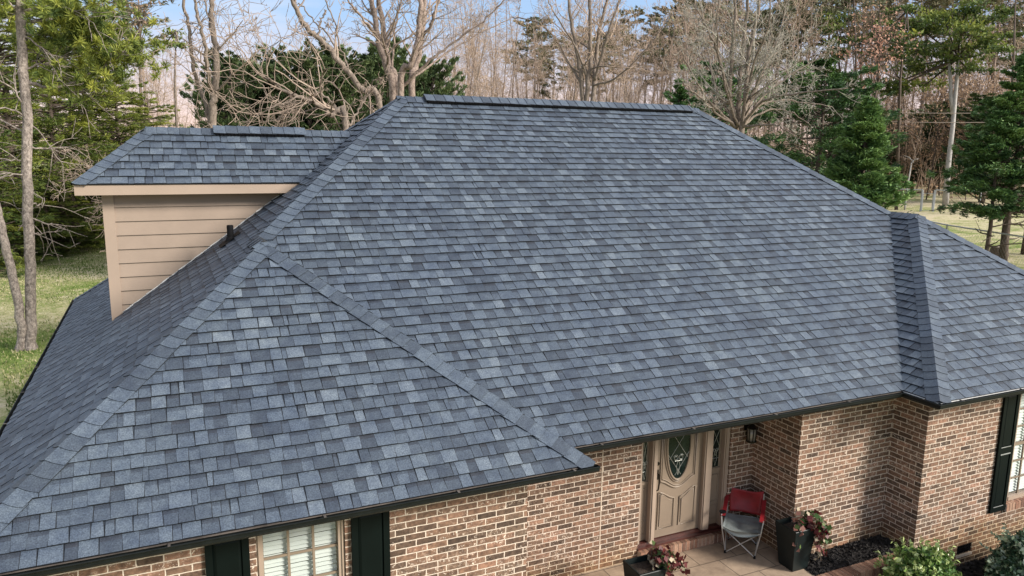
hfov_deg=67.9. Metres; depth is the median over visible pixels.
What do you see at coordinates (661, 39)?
woodland tree
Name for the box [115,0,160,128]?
tree
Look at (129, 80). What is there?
evergreen tree
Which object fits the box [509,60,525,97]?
woodland tree
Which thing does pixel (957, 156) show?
cedar tree
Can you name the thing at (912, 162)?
bare tree
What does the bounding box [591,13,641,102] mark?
woodland tree
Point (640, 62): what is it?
woodland tree
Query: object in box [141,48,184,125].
woodland tree
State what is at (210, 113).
bare tree
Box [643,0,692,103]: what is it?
woodland tree
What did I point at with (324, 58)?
cedar tree
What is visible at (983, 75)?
woodland tree
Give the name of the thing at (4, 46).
evergreen tree
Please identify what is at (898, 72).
woodland tree
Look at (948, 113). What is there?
power line
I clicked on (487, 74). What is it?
woodland tree
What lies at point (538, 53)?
woodland tree
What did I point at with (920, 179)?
undergrowth
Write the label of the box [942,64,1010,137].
tree
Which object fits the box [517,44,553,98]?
woodland tree
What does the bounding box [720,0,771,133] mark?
woodland tree
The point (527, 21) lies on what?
woodland pine
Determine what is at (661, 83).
woodland tree
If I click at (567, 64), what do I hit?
woodland tree
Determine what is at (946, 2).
woodland pine
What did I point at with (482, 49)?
woodland tree
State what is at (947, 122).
power line
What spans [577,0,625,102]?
woodland tree
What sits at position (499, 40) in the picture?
woodland tree
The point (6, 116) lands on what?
evergreen tree
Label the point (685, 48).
woodland tree
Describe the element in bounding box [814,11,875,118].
pine tree
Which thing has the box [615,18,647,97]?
woodland tree
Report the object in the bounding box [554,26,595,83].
woodland pine
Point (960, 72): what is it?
woodland tree
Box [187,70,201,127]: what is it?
woodland tree
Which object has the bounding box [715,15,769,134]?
woodland tree
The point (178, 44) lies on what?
pine tree
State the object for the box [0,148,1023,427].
ground
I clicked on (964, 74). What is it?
woodland tree
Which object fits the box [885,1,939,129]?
woodland tree
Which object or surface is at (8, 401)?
grass
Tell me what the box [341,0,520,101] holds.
bare tree
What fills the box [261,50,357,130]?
cedar tree
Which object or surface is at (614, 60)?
woodland tree
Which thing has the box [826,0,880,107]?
woodland tree
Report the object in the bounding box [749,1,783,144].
woodland tree
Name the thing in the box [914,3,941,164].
woodland tree
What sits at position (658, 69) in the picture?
woodland tree
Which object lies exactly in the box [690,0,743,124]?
woodland tree
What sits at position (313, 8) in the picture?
sky
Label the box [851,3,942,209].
pine tree
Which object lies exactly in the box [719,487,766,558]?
camping chair
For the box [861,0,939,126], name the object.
woodland tree
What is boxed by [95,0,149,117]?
woodland pine
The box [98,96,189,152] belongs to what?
evergreen tree
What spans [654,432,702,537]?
front door
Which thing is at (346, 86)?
cedar tree
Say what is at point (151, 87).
woodland tree
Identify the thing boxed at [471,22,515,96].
woodland tree
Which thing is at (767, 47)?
woodland tree
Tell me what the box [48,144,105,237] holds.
tree
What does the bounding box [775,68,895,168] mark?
cedar tree
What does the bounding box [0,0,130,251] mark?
evergreen tree
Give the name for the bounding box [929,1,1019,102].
woodland tree
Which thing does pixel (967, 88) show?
beech sapling
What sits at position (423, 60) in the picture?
cedar tree
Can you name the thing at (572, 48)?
woodland tree
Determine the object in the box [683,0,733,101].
woodland tree
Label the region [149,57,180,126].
woodland tree
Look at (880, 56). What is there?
budding tree
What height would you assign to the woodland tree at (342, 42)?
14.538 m
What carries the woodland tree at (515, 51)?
on the ground at (944, 216)
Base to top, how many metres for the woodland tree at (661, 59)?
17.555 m
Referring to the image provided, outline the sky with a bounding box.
[0,0,1023,152]
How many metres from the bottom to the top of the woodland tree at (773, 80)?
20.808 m
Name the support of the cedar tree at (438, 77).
on the ground at (944, 216)
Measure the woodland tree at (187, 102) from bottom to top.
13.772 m
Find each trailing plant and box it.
[647,540,689,575]
[790,507,832,560]
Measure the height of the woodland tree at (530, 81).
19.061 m
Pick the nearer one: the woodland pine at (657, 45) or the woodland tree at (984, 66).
the woodland tree at (984, 66)
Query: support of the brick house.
on the ground at (944, 216)
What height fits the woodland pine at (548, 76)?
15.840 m
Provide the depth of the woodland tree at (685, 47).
74.05 m
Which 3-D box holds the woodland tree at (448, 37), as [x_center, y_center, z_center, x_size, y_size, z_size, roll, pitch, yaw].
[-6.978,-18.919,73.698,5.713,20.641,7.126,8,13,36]
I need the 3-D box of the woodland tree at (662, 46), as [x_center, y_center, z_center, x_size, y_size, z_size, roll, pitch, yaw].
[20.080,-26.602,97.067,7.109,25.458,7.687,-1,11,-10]
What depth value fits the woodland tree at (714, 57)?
55.32 m
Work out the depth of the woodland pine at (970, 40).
84.92 m
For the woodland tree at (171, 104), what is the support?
on the ground at (944, 216)
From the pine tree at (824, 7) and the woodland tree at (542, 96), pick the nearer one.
the pine tree at (824, 7)
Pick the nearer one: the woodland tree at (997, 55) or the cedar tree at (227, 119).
the cedar tree at (227, 119)
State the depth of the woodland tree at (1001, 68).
81.55 m
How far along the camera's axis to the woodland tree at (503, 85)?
66.71 m
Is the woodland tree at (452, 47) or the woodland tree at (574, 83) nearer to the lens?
the woodland tree at (574, 83)
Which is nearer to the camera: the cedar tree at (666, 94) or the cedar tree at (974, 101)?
the cedar tree at (666, 94)
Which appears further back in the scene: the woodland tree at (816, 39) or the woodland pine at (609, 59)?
the woodland pine at (609, 59)
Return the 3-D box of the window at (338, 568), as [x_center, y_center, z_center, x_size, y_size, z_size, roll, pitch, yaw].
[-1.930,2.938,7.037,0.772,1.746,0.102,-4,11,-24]
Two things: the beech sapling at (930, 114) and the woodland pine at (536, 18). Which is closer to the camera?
the beech sapling at (930, 114)
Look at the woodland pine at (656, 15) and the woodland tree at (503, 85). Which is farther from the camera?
the woodland pine at (656, 15)
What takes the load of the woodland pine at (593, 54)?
on the ground at (944, 216)
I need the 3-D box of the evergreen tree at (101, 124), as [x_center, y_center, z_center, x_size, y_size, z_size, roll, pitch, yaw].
[-23.938,-8.155,43.067,7.088,11.629,7.166,2,10,9]
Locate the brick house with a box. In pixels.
[0,94,1023,575]
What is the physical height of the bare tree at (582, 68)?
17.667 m
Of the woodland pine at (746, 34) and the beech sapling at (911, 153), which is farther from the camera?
the woodland pine at (746, 34)
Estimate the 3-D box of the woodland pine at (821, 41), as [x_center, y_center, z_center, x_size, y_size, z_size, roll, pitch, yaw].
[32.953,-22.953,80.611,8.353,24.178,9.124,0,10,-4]
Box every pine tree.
[0,0,172,351]
[158,27,193,127]
[576,5,643,100]
[641,16,710,103]
[700,6,767,101]
[745,0,863,161]
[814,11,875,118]
[835,0,886,71]
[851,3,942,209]
[857,0,1013,205]
[980,0,1023,157]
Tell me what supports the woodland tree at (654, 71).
on the ground at (944, 216)
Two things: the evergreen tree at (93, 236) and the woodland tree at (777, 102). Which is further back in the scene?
the woodland tree at (777, 102)
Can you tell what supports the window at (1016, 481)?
in the brick house
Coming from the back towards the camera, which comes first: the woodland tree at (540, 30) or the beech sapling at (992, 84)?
the woodland tree at (540, 30)
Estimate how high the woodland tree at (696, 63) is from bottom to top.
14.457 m
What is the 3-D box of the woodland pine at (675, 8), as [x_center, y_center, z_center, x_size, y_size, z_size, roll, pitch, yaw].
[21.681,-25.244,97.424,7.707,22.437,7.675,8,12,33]
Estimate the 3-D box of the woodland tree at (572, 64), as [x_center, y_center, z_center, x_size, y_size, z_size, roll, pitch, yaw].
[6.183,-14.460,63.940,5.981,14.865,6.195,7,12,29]
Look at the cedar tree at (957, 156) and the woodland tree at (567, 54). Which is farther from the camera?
the woodland tree at (567, 54)
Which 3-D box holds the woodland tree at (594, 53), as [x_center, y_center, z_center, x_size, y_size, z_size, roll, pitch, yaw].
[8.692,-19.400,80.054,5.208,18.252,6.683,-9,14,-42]
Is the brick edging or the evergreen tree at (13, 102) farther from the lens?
the evergreen tree at (13, 102)
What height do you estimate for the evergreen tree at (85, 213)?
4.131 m
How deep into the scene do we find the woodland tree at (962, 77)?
72.43 m
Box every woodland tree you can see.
[111,67,153,151]
[124,66,156,131]
[129,60,174,123]
[130,17,190,126]
[133,39,172,113]
[136,47,171,126]
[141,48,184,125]
[144,61,178,126]
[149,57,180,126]
[150,38,182,114]
[152,76,184,126]
[155,46,193,127]
[162,49,190,126]
[168,14,211,122]
[172,77,196,127]
[174,33,202,127]
[177,60,211,127]
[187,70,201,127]
[329,36,351,51]
[405,0,474,87]
[422,0,467,92]
[428,7,457,94]
[429,0,468,93]
[431,35,452,77]
[432,0,470,93]
[438,0,489,96]
[439,0,507,92]
[441,0,511,95]
[441,1,481,95]
[447,0,516,96]
[449,0,507,96]
[450,0,519,96]
[451,0,507,96]
[455,0,484,89]
[456,27,491,95]
[459,0,518,97]
[460,0,489,96]
[463,18,497,91]
[467,9,519,96]
[471,14,515,97]
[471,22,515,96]
[473,0,540,97]
[477,40,498,96]
[478,0,524,97]
[479,9,515,97]
[493,1,541,97]
[497,23,527,95]
[500,2,528,97]
[500,34,535,97]
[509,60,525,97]
[513,1,556,93]
[515,14,552,98]
[516,2,557,99]
[517,23,553,98]
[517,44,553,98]
[521,33,536,97]
[521,36,548,98]
[530,0,592,99]
[535,55,567,99]
[539,0,603,99]
[540,5,590,99]
[546,9,595,100]
[550,51,573,98]
[551,0,587,99]
[553,0,604,100]
[554,1,582,99]
[554,28,603,99]
[564,19,621,100]
[567,41,586,100]
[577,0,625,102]
[583,0,634,102]
[590,0,655,102]
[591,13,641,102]
[592,0,619,101]
[595,0,639,101]
[596,50,624,101]
[600,16,635,101]
[600,23,658,102]
[601,20,633,101]
[611,0,664,103]
[613,5,663,103]
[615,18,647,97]
[619,51,645,102]
[622,5,660,101]
[625,26,654,102]
[626,40,653,98]
[629,13,677,104]
[633,0,697,103]
[634,35,667,103]
[635,10,676,103]
[635,21,672,103]
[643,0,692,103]
[647,1,686,102]
[650,10,705,102]
[651,0,729,124]
[654,29,701,104]
[667,7,709,91]
[668,7,708,105]
[669,0,760,117]
[672,0,726,100]
[672,14,695,82]
[674,0,726,103]
[679,0,754,110]
[682,23,711,104]
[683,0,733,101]
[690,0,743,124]
[694,2,736,101]
[707,1,749,96]
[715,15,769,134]
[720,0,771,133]
[723,15,786,145]
[725,0,770,136]
[733,1,795,143]
[734,3,777,142]
[746,0,825,153]
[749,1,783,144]
[750,0,827,152]
[752,18,792,133]
[754,3,804,129]
[755,30,810,151]
[757,29,790,145]
[758,0,840,166]
[768,15,811,150]
[771,17,832,152]
[796,0,844,154]
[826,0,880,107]
[842,5,891,103]
[847,1,902,108]
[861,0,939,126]
[862,4,921,131]
[870,2,913,113]
[872,0,931,143]
[882,0,928,129]
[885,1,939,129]
[886,6,985,186]
[890,14,966,125]
[905,0,1011,180]
[913,10,997,153]
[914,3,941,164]
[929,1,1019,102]
[947,30,988,105]
[953,4,1001,105]
[957,7,1007,186]
[960,0,1022,105]
[970,5,1015,98]
[979,2,1022,93]
[987,4,1023,95]
[998,2,1023,187]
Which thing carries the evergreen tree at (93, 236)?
on the ground at (944, 216)
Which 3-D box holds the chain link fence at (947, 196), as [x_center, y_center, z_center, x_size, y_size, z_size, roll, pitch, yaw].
[31.569,-5.742,51.321,5.581,1.722,0.067,10,14,41]
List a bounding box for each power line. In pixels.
[887,112,967,113]
[891,121,984,122]
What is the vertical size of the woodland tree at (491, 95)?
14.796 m
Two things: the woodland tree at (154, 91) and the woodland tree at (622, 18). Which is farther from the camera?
the woodland tree at (154, 91)
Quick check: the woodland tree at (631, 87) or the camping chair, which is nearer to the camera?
the camping chair
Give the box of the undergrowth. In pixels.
[125,105,1023,197]
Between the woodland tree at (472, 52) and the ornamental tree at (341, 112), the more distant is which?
the woodland tree at (472, 52)
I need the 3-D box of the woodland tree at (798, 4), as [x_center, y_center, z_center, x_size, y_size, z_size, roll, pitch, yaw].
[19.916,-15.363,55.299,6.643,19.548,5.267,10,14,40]
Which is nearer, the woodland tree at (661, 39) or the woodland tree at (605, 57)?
the woodland tree at (661, 39)
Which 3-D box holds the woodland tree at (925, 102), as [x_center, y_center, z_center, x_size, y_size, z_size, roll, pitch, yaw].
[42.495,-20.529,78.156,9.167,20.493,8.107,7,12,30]
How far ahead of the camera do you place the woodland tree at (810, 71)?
77.85 m
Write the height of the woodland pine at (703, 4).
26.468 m
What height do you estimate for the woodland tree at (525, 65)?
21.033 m
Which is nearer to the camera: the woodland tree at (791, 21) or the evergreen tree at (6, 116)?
the evergreen tree at (6, 116)
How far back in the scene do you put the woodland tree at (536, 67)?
63.42 m
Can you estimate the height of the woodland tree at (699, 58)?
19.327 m
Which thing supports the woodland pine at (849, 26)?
on the ground at (944, 216)
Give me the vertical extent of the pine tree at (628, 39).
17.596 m
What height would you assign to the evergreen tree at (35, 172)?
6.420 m
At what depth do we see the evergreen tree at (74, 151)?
48.58 m
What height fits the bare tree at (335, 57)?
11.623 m
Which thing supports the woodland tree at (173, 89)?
on the ground at (944, 216)
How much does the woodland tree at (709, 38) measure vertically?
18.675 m
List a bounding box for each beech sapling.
[878,87,910,124]
[886,119,942,172]
[888,73,987,199]
[892,111,947,180]
[892,111,954,188]
[894,73,979,195]
[907,89,964,191]
[923,66,978,154]
[931,72,988,194]
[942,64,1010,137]
[950,76,1018,151]
[956,130,979,199]
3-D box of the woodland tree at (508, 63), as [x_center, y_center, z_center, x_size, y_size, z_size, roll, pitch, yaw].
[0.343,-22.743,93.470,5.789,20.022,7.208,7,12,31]
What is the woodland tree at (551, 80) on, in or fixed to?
on the ground at (944, 216)
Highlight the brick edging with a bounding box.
[818,553,895,575]
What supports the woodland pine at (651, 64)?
on the ground at (944, 216)
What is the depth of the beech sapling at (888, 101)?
66.88 m
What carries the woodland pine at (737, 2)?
on the ground at (944, 216)
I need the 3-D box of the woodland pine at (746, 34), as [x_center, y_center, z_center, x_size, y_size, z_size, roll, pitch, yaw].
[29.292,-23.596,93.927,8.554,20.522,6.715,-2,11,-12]
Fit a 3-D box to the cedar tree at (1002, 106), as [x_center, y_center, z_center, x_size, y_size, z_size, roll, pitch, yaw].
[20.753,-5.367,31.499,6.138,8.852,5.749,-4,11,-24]
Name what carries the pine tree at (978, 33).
on the ground at (944, 216)
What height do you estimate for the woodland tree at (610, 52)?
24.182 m
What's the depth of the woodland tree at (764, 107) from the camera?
81.28 m
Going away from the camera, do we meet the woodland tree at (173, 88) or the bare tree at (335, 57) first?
the bare tree at (335, 57)
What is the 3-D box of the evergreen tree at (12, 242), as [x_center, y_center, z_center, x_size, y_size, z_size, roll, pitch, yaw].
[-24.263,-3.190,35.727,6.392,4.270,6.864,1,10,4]
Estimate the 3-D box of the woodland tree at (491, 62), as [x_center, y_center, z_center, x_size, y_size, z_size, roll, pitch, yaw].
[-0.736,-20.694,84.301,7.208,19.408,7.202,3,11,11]
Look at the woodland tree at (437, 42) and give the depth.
51.04 m
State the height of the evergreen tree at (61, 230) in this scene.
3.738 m
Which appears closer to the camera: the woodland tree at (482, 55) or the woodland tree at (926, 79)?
the woodland tree at (482, 55)
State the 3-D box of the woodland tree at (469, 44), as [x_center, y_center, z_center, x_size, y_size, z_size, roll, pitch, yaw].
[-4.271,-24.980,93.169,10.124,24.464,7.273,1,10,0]
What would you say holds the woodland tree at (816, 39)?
on the ground at (944, 216)
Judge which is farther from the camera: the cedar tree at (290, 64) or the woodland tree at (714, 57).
the woodland tree at (714, 57)
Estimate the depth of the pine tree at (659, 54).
72.73 m
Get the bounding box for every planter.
[623,554,666,575]
[775,517,814,571]
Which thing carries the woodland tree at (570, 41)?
on the ground at (944, 216)
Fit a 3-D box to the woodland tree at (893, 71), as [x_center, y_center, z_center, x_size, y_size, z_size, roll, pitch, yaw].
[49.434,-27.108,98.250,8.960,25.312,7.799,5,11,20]
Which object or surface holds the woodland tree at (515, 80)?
on the ground at (944, 216)
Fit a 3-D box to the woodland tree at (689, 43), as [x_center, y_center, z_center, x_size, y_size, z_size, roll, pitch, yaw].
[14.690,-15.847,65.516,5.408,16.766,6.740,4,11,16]
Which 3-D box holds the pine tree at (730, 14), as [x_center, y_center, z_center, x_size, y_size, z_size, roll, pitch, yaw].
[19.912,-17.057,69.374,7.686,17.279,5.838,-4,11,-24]
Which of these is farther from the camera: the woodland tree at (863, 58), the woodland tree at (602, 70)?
the woodland tree at (863, 58)
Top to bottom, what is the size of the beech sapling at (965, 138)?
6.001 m
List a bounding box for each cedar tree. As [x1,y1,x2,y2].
[179,46,273,127]
[194,54,296,126]
[220,58,304,126]
[244,43,329,126]
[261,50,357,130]
[286,36,385,128]
[298,57,388,130]
[337,36,434,124]
[337,52,408,109]
[402,55,446,94]
[404,55,469,96]
[663,61,785,145]
[669,78,692,104]
[751,57,911,196]
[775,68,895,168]
[820,95,918,213]
[883,108,907,167]
[884,133,930,182]
[925,51,1023,260]
[927,114,1023,250]
[936,92,1018,201]
[942,112,1011,192]
[964,109,1023,254]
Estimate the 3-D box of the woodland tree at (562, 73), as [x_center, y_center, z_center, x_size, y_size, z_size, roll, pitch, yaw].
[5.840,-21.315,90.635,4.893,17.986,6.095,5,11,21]
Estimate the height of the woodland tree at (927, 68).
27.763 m
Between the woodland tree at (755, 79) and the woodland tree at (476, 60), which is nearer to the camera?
the woodland tree at (476, 60)
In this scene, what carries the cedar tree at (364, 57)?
on the ground at (944, 216)
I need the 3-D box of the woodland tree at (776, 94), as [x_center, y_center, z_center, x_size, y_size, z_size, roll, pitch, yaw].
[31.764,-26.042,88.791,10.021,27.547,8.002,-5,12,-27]
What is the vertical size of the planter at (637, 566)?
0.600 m
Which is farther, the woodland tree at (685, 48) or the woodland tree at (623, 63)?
the woodland tree at (685, 48)
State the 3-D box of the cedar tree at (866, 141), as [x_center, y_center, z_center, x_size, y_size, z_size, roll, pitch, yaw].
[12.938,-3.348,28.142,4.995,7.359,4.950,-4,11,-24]
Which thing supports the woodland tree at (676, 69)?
on the ground at (944, 216)
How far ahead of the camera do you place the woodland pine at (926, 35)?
72.13 m
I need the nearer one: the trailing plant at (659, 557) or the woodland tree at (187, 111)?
the trailing plant at (659, 557)
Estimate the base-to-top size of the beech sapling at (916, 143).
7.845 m
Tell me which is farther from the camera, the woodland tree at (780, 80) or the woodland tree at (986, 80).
the woodland tree at (986, 80)
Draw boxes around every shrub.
[874,534,961,575]
[979,523,1023,575]
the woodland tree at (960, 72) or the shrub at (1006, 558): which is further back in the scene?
the woodland tree at (960, 72)
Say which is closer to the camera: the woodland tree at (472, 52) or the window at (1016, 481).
the window at (1016, 481)
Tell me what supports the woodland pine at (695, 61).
on the ground at (944, 216)
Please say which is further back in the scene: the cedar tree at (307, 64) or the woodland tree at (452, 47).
the woodland tree at (452, 47)
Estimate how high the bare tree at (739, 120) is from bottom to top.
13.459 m
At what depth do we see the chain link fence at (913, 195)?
53.72 m
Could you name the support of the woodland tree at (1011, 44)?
on the ground at (944, 216)
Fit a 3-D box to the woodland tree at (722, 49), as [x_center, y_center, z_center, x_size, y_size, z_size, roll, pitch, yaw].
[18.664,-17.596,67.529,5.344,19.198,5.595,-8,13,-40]
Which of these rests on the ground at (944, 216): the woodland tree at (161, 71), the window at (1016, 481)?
the woodland tree at (161, 71)
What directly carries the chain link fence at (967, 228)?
on the ground at (944, 216)
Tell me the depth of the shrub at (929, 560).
9.59 m
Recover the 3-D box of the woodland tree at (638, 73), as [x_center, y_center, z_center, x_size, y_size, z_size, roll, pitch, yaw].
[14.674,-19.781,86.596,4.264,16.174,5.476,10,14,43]
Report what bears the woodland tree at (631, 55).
on the ground at (944, 216)
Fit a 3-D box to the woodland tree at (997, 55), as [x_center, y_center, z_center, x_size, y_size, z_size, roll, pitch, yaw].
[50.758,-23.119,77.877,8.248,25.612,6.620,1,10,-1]
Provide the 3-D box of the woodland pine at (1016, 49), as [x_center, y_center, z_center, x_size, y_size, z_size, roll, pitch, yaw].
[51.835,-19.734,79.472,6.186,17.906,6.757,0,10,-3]
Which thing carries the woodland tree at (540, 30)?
on the ground at (944, 216)
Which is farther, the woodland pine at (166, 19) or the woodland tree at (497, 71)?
the woodland pine at (166, 19)
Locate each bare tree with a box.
[159,0,265,127]
[287,0,382,113]
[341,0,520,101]
[499,0,680,100]
[662,0,861,146]
[900,124,926,209]
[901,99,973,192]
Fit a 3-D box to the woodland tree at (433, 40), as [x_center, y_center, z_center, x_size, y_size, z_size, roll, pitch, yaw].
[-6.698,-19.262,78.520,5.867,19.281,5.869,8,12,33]
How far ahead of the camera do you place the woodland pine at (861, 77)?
85.55 m
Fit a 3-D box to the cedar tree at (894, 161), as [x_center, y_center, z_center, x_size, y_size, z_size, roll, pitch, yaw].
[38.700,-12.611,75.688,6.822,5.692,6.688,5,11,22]
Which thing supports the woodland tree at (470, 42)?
on the ground at (944, 216)
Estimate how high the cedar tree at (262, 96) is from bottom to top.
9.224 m
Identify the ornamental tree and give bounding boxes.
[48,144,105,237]
[144,0,412,130]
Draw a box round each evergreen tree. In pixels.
[0,0,96,254]
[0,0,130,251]
[0,1,64,277]
[0,7,62,193]
[0,134,79,231]
[0,174,72,267]
[2,183,102,257]
[9,16,136,203]
[20,37,155,245]
[32,123,134,200]
[33,170,105,248]
[56,69,171,234]
[63,182,104,244]
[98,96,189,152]
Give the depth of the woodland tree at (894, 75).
79.27 m
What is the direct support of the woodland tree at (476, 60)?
on the ground at (944, 216)
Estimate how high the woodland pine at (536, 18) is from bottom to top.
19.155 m
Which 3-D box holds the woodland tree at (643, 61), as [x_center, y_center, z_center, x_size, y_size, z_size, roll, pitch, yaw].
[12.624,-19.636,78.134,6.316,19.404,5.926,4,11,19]
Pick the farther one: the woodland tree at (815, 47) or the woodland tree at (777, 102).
the woodland tree at (815, 47)
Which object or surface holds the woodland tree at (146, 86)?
on the ground at (944, 216)
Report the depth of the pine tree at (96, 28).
20.39 m
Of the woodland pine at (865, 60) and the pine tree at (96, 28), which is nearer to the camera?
the pine tree at (96, 28)
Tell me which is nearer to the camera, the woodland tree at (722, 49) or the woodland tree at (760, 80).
the woodland tree at (760, 80)
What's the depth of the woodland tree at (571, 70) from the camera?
74.34 m
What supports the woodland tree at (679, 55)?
on the ground at (944, 216)
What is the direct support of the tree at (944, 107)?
on the ground at (944, 216)
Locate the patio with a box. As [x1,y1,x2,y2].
[572,537,813,575]
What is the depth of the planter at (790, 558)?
9.97 m
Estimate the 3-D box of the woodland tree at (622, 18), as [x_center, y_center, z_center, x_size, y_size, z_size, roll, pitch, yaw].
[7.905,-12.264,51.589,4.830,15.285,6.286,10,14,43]
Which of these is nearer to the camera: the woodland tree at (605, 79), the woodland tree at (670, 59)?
the woodland tree at (605, 79)
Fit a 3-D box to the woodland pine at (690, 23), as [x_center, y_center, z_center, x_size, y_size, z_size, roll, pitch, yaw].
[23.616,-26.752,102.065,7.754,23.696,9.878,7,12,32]
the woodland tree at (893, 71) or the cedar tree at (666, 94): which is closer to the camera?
the cedar tree at (666, 94)
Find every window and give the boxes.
[256,520,344,575]
[1007,394,1023,500]
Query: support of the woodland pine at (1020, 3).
on the ground at (944, 216)
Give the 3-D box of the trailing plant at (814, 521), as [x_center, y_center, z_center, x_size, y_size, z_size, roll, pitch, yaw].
[3.954,3.253,10.045,0.589,0.702,0.636,2,10,9]
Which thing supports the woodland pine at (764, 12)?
on the ground at (944, 216)
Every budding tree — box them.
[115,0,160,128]
[820,7,928,171]
[845,0,905,97]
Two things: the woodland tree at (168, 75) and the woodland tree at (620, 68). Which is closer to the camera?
the woodland tree at (620, 68)
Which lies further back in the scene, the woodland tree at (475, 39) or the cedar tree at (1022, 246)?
the woodland tree at (475, 39)
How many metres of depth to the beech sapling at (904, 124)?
68.10 m
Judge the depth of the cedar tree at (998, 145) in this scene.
30.65 m
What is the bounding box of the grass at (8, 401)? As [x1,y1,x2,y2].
[0,239,107,414]
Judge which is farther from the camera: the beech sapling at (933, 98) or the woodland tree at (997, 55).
the woodland tree at (997, 55)
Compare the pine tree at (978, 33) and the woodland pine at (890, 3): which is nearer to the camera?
the pine tree at (978, 33)
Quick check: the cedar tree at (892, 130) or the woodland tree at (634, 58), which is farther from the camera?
the woodland tree at (634, 58)
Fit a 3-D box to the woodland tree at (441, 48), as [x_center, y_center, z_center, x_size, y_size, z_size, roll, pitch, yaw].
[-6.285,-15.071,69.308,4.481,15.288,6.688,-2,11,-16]
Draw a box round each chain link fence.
[889,189,922,210]
[932,221,1023,267]
[933,190,989,211]
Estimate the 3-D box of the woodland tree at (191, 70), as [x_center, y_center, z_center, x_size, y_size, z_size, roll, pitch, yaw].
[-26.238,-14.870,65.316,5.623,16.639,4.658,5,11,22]
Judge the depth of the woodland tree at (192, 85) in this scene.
60.37 m
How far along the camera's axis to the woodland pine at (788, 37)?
81.01 m
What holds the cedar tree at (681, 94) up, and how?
on the ground at (944, 216)
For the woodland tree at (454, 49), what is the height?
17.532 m
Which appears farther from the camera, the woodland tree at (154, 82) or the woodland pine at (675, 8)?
the woodland pine at (675, 8)
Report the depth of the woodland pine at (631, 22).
89.22 m
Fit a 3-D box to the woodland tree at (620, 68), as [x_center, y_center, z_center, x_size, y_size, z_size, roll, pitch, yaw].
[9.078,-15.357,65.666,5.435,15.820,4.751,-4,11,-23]
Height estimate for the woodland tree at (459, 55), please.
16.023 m
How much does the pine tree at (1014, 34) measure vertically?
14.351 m
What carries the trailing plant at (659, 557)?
in the planter at (637, 566)
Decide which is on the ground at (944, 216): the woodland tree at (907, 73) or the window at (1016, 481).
the woodland tree at (907, 73)
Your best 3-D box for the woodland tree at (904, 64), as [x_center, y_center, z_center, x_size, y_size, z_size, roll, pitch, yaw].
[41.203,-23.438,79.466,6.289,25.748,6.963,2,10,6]
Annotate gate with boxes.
[920,190,934,211]
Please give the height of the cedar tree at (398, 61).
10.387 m
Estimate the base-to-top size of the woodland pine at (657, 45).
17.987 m
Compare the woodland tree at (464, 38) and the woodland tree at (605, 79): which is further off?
the woodland tree at (464, 38)
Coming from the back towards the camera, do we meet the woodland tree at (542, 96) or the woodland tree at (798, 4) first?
the woodland tree at (542, 96)
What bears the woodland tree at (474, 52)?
on the ground at (944, 216)
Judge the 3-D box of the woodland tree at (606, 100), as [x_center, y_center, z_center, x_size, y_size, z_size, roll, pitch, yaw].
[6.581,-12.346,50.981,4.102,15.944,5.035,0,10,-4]
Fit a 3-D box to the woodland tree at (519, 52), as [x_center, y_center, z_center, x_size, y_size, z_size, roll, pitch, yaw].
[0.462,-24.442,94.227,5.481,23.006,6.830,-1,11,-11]
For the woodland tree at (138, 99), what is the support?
on the ground at (944, 216)
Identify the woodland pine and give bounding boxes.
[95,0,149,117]
[110,0,179,118]
[502,17,552,97]
[503,16,567,98]
[529,38,575,98]
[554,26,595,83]
[561,40,619,96]
[571,34,628,100]
[602,12,652,100]
[626,29,669,101]
[636,6,688,90]
[637,26,680,103]
[657,3,707,72]
[662,0,714,94]
[672,0,745,116]
[672,40,727,97]
[697,0,750,87]
[723,9,776,75]
[737,3,795,131]
[751,0,814,143]
[782,2,834,143]
[791,0,863,163]
[815,0,892,113]
[832,0,904,84]
[846,4,905,96]
[867,0,947,161]
[900,0,977,188]
[901,0,1007,161]
[941,0,1006,107]
[967,0,1023,91]
[982,11,1023,80]
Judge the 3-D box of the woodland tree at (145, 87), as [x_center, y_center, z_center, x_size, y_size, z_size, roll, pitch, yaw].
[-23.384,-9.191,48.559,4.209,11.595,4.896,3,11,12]
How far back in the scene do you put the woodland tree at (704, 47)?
81.17 m
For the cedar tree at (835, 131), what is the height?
9.034 m
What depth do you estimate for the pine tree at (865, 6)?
61.83 m
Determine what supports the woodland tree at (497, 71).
on the ground at (944, 216)
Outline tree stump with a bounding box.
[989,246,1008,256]
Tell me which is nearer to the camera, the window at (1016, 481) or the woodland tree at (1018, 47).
the window at (1016, 481)
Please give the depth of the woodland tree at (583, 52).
56.30 m
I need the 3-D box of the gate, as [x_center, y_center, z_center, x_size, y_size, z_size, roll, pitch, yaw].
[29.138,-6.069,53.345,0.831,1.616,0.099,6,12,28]
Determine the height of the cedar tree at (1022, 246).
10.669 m
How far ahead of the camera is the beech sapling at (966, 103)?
62.20 m
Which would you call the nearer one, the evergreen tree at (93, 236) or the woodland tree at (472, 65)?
the evergreen tree at (93, 236)
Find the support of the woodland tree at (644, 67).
on the ground at (944, 216)
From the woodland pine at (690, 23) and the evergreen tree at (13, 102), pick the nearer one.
the evergreen tree at (13, 102)
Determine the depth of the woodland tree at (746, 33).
71.27 m
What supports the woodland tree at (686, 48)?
on the ground at (944, 216)
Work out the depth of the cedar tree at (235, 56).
32.24 m
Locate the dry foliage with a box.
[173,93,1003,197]
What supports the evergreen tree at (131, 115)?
on the ground at (944, 216)
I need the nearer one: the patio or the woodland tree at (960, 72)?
the patio
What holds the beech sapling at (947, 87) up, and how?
on the ground at (944, 216)
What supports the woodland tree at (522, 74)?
on the ground at (944, 216)
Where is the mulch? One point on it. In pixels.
(847, 554)
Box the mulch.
[804,534,1019,575]

